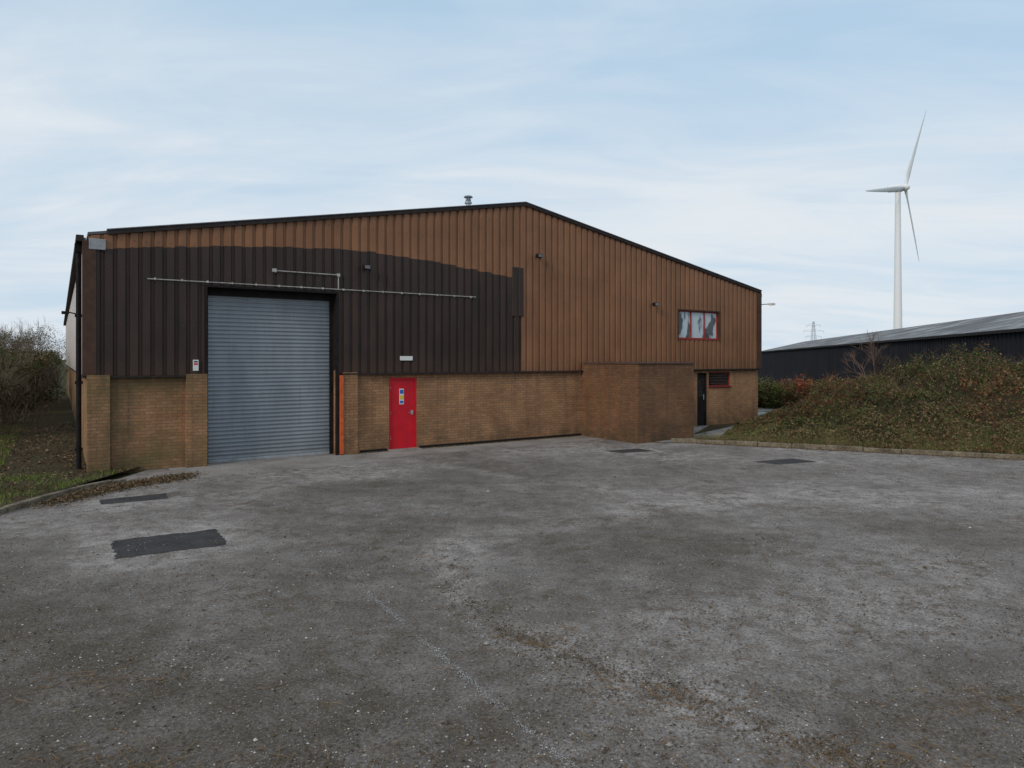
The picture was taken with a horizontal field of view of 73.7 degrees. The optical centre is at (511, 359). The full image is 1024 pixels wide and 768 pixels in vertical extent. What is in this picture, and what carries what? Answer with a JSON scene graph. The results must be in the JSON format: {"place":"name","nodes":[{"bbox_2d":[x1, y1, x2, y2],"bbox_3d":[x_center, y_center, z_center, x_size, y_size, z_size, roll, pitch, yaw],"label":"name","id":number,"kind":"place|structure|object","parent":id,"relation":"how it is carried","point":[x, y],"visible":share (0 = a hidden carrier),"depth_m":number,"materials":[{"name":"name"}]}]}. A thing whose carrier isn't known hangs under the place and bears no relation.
{"place":"outdoors","nodes":[
{"label":"outdoors","id":0,"kind":"place"},
{"bbox_2d":[32,360,761,491],"bbox_3d":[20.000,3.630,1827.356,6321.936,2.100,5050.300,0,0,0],"label":"ground","id":1,"kind":"structure","parent":0,"point":[116,476],"depth_m":15.43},
{"bbox_2d":[0,317,66,409],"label":"bare tree row","id":2,"kind":"object","parent":1,"relation":"on","point":[14,345],"visible":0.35,"depth_m":45.29,"materials":[{"name":"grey plant"}]},
{"bbox_2d":[0,342,70,433],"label":"shrub thicket","id":3,"kind":"object","parent":1,"relation":"on","point":[15,371],"visible":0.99,"depth_m":27.54,"materials":[{"name":"brown plant"}]},
{"bbox_2d":[0,478,126,514],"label":"kerb","id":4,"kind":"structure","parent":1,"relation":"on","point":[18,505],"depth_m":12.42,"materials":[{"name":"grey concrete"}]},
{"bbox_2d":[0,395,139,506],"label":"grass verge","id":5,"kind":"object","parent":1,"relation":"on","point":[38,458],"depth_m":17.20,"materials":[{"name":"green plant"}]},
{"bbox_2d":[67,366,757,473],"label":"brick plinth walls","id":6,"kind":"structure","parent":1,"relation":"on","point":[147,423],"depth_m":20.04,"materials":[{"name":"brown brick"}]},
{"bbox_2d":[66,238,85,370],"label":"side cladding","id":7,"kind":"structure","parent":6,"relation":"attached to","point":[71,339],"depth_m":28.29,"materials":[{"name":"white metal"}]},
{"bbox_2d":[61,311,75,313],"bbox_3d":[-14.037,-1.475,21.615,0.384,0.090,0.200,0,0,-34],"label":"side lamp","id":8,"kind":"object","parent":7,"relation":"attached to","point":[65,312],"visible":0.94,"depth_m":21.50,"materials":[{"name":"black metal"}]},
{"bbox_2d":[63,234,83,325],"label":"gutters","id":9,"kind":"object","parent":7,"relation":"attached to","point":[79,238],"visible":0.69,"depth_m":22.14,"materials":[{"name":"black plastic"}]},
{"bbox_2d":[74,243,82,468],"bbox_3d":[-9.714,-0.025,15.303,0.160,5.150,0.160,0,0,-34],"label":"downpipe","id":10,"kind":"object","parent":7,"relation":"attached to","point":[78,316],"visible":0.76,"depth_m":15.26,"materials":[{"name":"black plastic"}]},
{"bbox_2d":[389,377,415,449],"bbox_3d":[-3.111,1.532,19.342,0.846,2.035,0.080,0,0,-34],"label":"red entrance door","id":11,"kind":"structure","parent":6,"relation":"attached to","point":[402,412],"depth_m":19.34,"materials":[{"name":"paint"}]},
{"bbox_2d":[84,368,760,377],"bbox_3d":[0.395,0.395,21.520,23.520,0.040,0.128,0,0,-34],"label":"drip flashing","id":12,"kind":"object","parent":6,"relation":"attached to","point":[407,373],"visible":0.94,"depth_m":19.57,"materials":[{"name":"brown metal"}]},
{"bbox_2d":[88,206,757,375],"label":"front cladding","id":13,"kind":"structure","parent":6,"relation":"attached to","point":[128,296],"depth_m":19.83,"materials":[{"name":"brown metal"}]},
{"bbox_2d":[82,240,95,375],"bbox_3d":[-9.401,-1.120,15.175,0.260,2.980,0.360,0,0,-34],"label":"corner flashing","id":14,"kind":"object","parent":13,"relation":"attached to","point":[88,311],"visible":1,"depth_m":15.02,"materials":[{"name":"brown metal"}]},
{"bbox_2d":[89,238,105,249],"bbox_3d":[-9.180,-2.550,15.114,0.320,0.240,0.045,0,0,-34],"label":"gutter end box","id":15,"kind":"object","parent":13,"relation":"attached to","point":[97,244],"visible":1,"depth_m":15.10,"materials":[{"name":"grey metal"}]},
{"bbox_2d":[193,360,198,370],"bbox_3d":[-7.516,0.140,16.223,0.120,0.260,0.030,0,0,-34],"label":"warning sign","id":16,"kind":"object","parent":13,"relation":"attached to","point":[195,365],"visible":1,"depth_m":16.21,"materials":[{"name":"white plastic"}]},
{"bbox_2d":[147,268,473,297],"bbox_3d":[-4.720,-2.062,18.069,8.740,0.455,0.054,0,0,-34],"label":"cable conduit","id":17,"kind":"object","parent":13,"relation":"attached to","point":[276,270],"visible":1,"depth_m":17.65,"materials":[{"name":"grey metal"}]},
{"bbox_2d":[363,264,370,269],"bbox_3d":[-3.953,-2.490,18.485,0.180,0.120,0.235,0,0,-34],"label":"floodlight","id":18,"kind":"object","parent":13,"relation":"attached to","point":[366,267],"visible":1,"depth_m":18.40,"materials":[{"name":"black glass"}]},
{"bbox_2d":[86,231,698,270],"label":"roof","id":19,"kind":"structure","parent":13,"relation":"on","point":[97,233],"depth_m":15.18,"materials":[{"name":"black metal"}]},
{"bbox_2d":[106,201,761,290],"bbox_3d":[0.544,-3.887,21.692,23.120,2.150,0.290,0,0,-34],"label":"barge capping","id":20,"kind":"object","parent":19,"relation":"on","point":[414,209],"visible":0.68,"depth_m":19.21,"materials":[{"name":"black metal"}]},
{"bbox_2d":[464,195,472,204],"bbox_3d":[-1.421,-4.933,22.193,0.298,0.740,0.298,0,0,-34],"label":"flue","id":21,"kind":"object","parent":19,"relation":"on","point":[468,200],"visible":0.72,"depth_m":22.12,"materials":[{"name":"metal"}]},
{"bbox_2d":[400,356,412,359],"bbox_3d":[-2.978,-0.030,19.242,0.380,0.120,0.027,0,0,-34],"label":"wall sign","id":22,"kind":"object","parent":13,"relation":"attached to","point":[406,357],"visible":1,"depth_m":19.23,"materials":[{"name":"white plastic"}]},
{"bbox_2d":[108,218,755,363],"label":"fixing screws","id":23,"kind":"object","parent":13,"relation":"attached to","point":[430,287],"visible":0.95,"depth_m":20.09,"materials":[{"name":"metal"}]},
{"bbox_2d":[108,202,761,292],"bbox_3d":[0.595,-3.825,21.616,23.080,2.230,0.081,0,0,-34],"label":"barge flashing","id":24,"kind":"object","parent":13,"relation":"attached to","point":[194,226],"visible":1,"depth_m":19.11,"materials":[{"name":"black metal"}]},
{"bbox_2d":[512,267,522,315],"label":"dark cladding repair","id":25,"kind":"structure","parent":13,"relation":"attached to","point":[514,291],"depth_m":21.31,"materials":[{"name":"black metal"}]},
{"bbox_2d":[677,309,719,341],"bbox_3d":[7.095,-1.280,26.027,2.370,1.200,0.140,0,0,-34],"label":"window trim","id":26,"kind":"structure","parent":13,"relation":"attached to","point":[718,312],"depth_m":25.88,"materials":[{"name":"brown metal"}]},
{"bbox_2d":[679,310,718,339],"bbox_3d":[7.092,-1.284,26.031,2.310,1.088,0.150,0,0,-34],"label":"window frame","id":27,"kind":"object","parent":13,"relation":"attached to","point":[691,338],"visible":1,"depth_m":26.22,"materials":[{"name":"red metal"}]},
{"bbox_2d":[679,312,715,337],"bbox_3d":[7.067,-1.305,26.068,2.210,1.010,0.001,0,0,-34],"label":"window glass","id":28,"kind":"object","parent":27,"relation":"attached to","point":[697,325],"visible":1,"depth_m":26.08,"materials":[{"name":"clear glass"}]},
{"bbox_2d":[757,293,761,367],"bbox_3d":[10.040,-1.170,28.091,0.260,3.080,0.360,0,0,-34],"label":"corner flashing","id":29,"kind":"object","parent":13,"relation":"attached to","point":[759,330],"visible":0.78,"depth_m":27.93,"materials":[{"name":"brown metal"}]},
{"bbox_2d":[697,373,706,425],"bbox_3d":[7.253,1.535,26.222,0.526,2.030,0.110,0,0,-34],"label":"dark side door","id":30,"kind":"structure","parent":6,"relation":"attached to","point":[701,399],"depth_m":26.26,"materials":[{"name":"black metal"}]},
{"bbox_2d":[708,372,731,387],"bbox_3d":[8.116,0.791,26.759,1.320,0.598,0.150,0,0,-34],"label":"window frame","id":31,"kind":"object","parent":6,"relation":"on","point":[712,386],"visible":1,"depth_m":26.86,"materials":[{"name":"metal"}]},
{"bbox_2d":[709,373,727,384],"bbox_3d":[8.091,0.770,26.796,1.220,0.520,0.001,0,0,-34],"label":"window glass","id":32,"kind":"object","parent":31,"relation":"on","point":[724,376],"visible":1,"depth_m":26.81,"materials":[{"name":"black glass"}]},
{"bbox_2d":[709,375,727,383],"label":"window bars","id":33,"kind":"object","parent":31,"relation":"attached to","point":[717,380],"depth_m":26.72,"materials":[{"name":"metal"}]},
{"bbox_2d":[581,364,693,443],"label":"annex brick walls","id":34,"kind":"structure","parent":1,"relation":"on","point":[639,403],"depth_m":21.42,"materials":[{"name":"brown brick"}]},
{"bbox_2d":[583,362,694,363],"bbox_3d":[4.133,0.119,22.372,2.530,0.059,2.570,0,0,-34],"label":"annex roof capping","id":35,"kind":"object","parent":34,"relation":"on","point":[638,362],"visible":1,"depth_m":21.41,"materials":[{"name":"brown metal"}]},
{"bbox_2d":[805,321,821,340],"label":"electricity pylon","id":36,"kind":"object","parent":1,"relation":"on","point":[813,331],"visible":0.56,"depth_m":599.91,"materials":[{"name":"metal"}]},
{"bbox_2d":[758,368,892,408],"bbox_3d":[16.239,1.616,36.810,13.698,2.646,4.722,0,0,0],"label":"hedge","id":37,"kind":"object","parent":1,"relation":"on","point":[773,395],"visible":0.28,"depth_m":35.76,"materials":[{"name":"green plant"}]},
{"bbox_2d":[758,312,1023,387],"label":"long shed","id":38,"kind":"structure","parent":1,"relation":"on","point":[817,359],"depth_m":59.71,"materials":[{"name":"black metal"}]},
{"bbox_2d":[866,112,925,328],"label":"wind turbine","id":39,"kind":"object","parent":1,"relation":"on","point":[897,189],"visible":0.94,"depth_m":249.06,"materials":[{"name":"white metal"}]},
{"bbox_2d":[0,406,1023,767],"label":"asphalt yard","id":40,"kind":"structure","parent":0,"point":[996,526],"depth_m":6.93,"materials":[{"name":"grey asphalt"}]},
{"bbox_2d":[99,493,167,503],"bbox_3d":[-6.907,2.546,12.475,1.110,0.001,0.579,0,0,-30],"label":"tarmac patch","id":41,"kind":"object","parent":40,"relation":"on","point":[130,499],"visible":1,"depth_m":12.49,"materials":[{"name":"grey asphalt"}]},
{"bbox_2d":[111,529,225,558],"bbox_3d":[-4.763,2.546,9.484,1.402,0.001,1.072,0,0,-31],"label":"tarmac patch","id":42,"kind":"object","parent":40,"relation":"on","point":[183,541],"visible":1,"depth_m":9.44,"materials":[{"name":"grey asphalt"}]},
{"bbox_2d":[168,436,600,479],"bbox_3d":[-2.451,2.546,18.756,12.400,0.001,2.146,0,0,-34],"label":"concrete apron","id":43,"kind":"object","parent":40,"relation":"on","point":[261,465],"visible":0.98,"depth_m":17.18,"materials":[{"name":"grey concrete"}]},
{"bbox_2d":[87,372,357,471],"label":"brick piers","id":44,"kind":"structure","parent":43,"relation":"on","point":[98,421],"depth_m":16.10,"materials":[{"name":"brown brick"}]},
{"bbox_2d":[205,285,338,454],"bbox_3d":[-6.109,0.425,17.440,3.280,4.450,0.490,0,0,-34],"label":"roller door frame","id":45,"kind":"object","parent":43,"relation":"on","point":[332,298],"visible":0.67,"depth_m":18.13,"materials":[{"name":"brown metal"}]},
{"bbox_2d":[208,288,328,459],"bbox_3d":[-6.194,0.362,17.568,3.110,4.295,0.022,0,0,-34],"label":"roller shutter door","id":46,"kind":"structure","parent":45,"relation":"in","point":[268,376],"depth_m":17.51,"materials":[{"name":"grey metal"}]},
{"bbox_2d":[208,451,328,462],"bbox_3d":[-6.199,2.510,17.575,3.070,0.070,0.065,0,0,-34],"label":"roller bottom rail","id":47,"kind":"object","parent":46,"relation":"attached to","point":[264,457],"visible":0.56,"depth_m":17.48,"materials":[{"name":"grey metal"}]},
{"bbox_2d":[339,375,343,454],"bbox_3d":[-4.557,1.478,18.207,0.105,2.105,0.130,0,0,-34],"label":"orange guard post","id":48,"kind":"object","parent":43,"relation":"on","point":[341,414],"visible":1,"depth_m":18.16,"materials":[{"name":"paint"}]},
{"bbox_2d":[388,447,421,451],"bbox_3d":[-3.036,2.545,19.230,0.950,0.050,0.350,0,0,-34],"label":"door threshold","id":49,"kind":"object","parent":43,"relation":"on","point":[405,449],"depth_m":19.10,"materials":[{"name":"concrete"}]},
{"bbox_2d":[360,433,580,451],"bbox_3d":[-0.911,2.525,20.712,7.730,0.090,0.028,0,0,-34],"label":"base course","id":50,"kind":"object","parent":43,"relation":"on","point":[425,446],"visible":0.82,"depth_m":20.69,"materials":[{"name":"brown brick"}]},
{"bbox_2d":[342,572,577,767],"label":"road marking","id":51,"kind":"object","parent":40,"relation":"on","point":[552,748],"visible":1,"depth_m":5.39,"materials":[{"name":"white paint"}]},
{"bbox_2d":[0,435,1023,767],"bbox_3d":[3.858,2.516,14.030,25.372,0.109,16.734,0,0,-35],"label":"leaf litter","id":52,"kind":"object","parent":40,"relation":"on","point":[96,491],"visible":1,"depth_m":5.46,"materials":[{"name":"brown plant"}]},
{"bbox_2d":[609,449,651,452],"bbox_3d":[3.264,2.546,18.999,1.253,0.001,0.618,0,0,-26],"label":"tarmac patch","id":53,"kind":"object","parent":40,"relation":"on","point":[631,450],"visible":1,"depth_m":19.07,"materials":[{"name":"grey asphalt"}]},
{"bbox_2d":[754,458,816,463],"bbox_3d":[6.800,2.546,17.014,1.476,0.001,0.662,0,0,-23],"label":"tarmac patch","id":54,"kind":"object","parent":40,"relation":"on","point":[785,461],"visible":1,"depth_m":17.02,"materials":[{"name":"grey asphalt"}]},
{"bbox_2d":[671,438,1023,459],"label":"kerb","id":55,"kind":"structure","parent":40,"relation":"on","point":[860,449],"depth_m":19.00,"materials":[{"name":"grey concrete"}]},
{"bbox_2d":[0,0,1023,359],"label":"sky","id":56,"kind":"structure","parent":0,"point":[744,141],"materials":[{"name":"blue"}]},
{"bbox_2d":[657,412,766,441],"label":"footpath","id":57,"kind":"structure","parent":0,"point":[712,432],"depth_m":23.61,"materials":[{"name":"concrete"}]},
{"bbox_2d":[691,341,1023,454],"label":"bramble bank","id":58,"kind":"structure","parent":0,"point":[949,407],"depth_m":20.49,"materials":[{"name":"green plant"}]},
{"bbox_2d":[841,332,896,380],"bbox_3d":[13.701,0.387,26.009,1.740,3.127,3.304,0,0,0],"label":"bare sapling","id":59,"kind":"object","parent":58,"relation":"on","point":[874,358],"visible":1,"depth_m":25.99,"materials":[{"name":"brown plant"}]}
]}

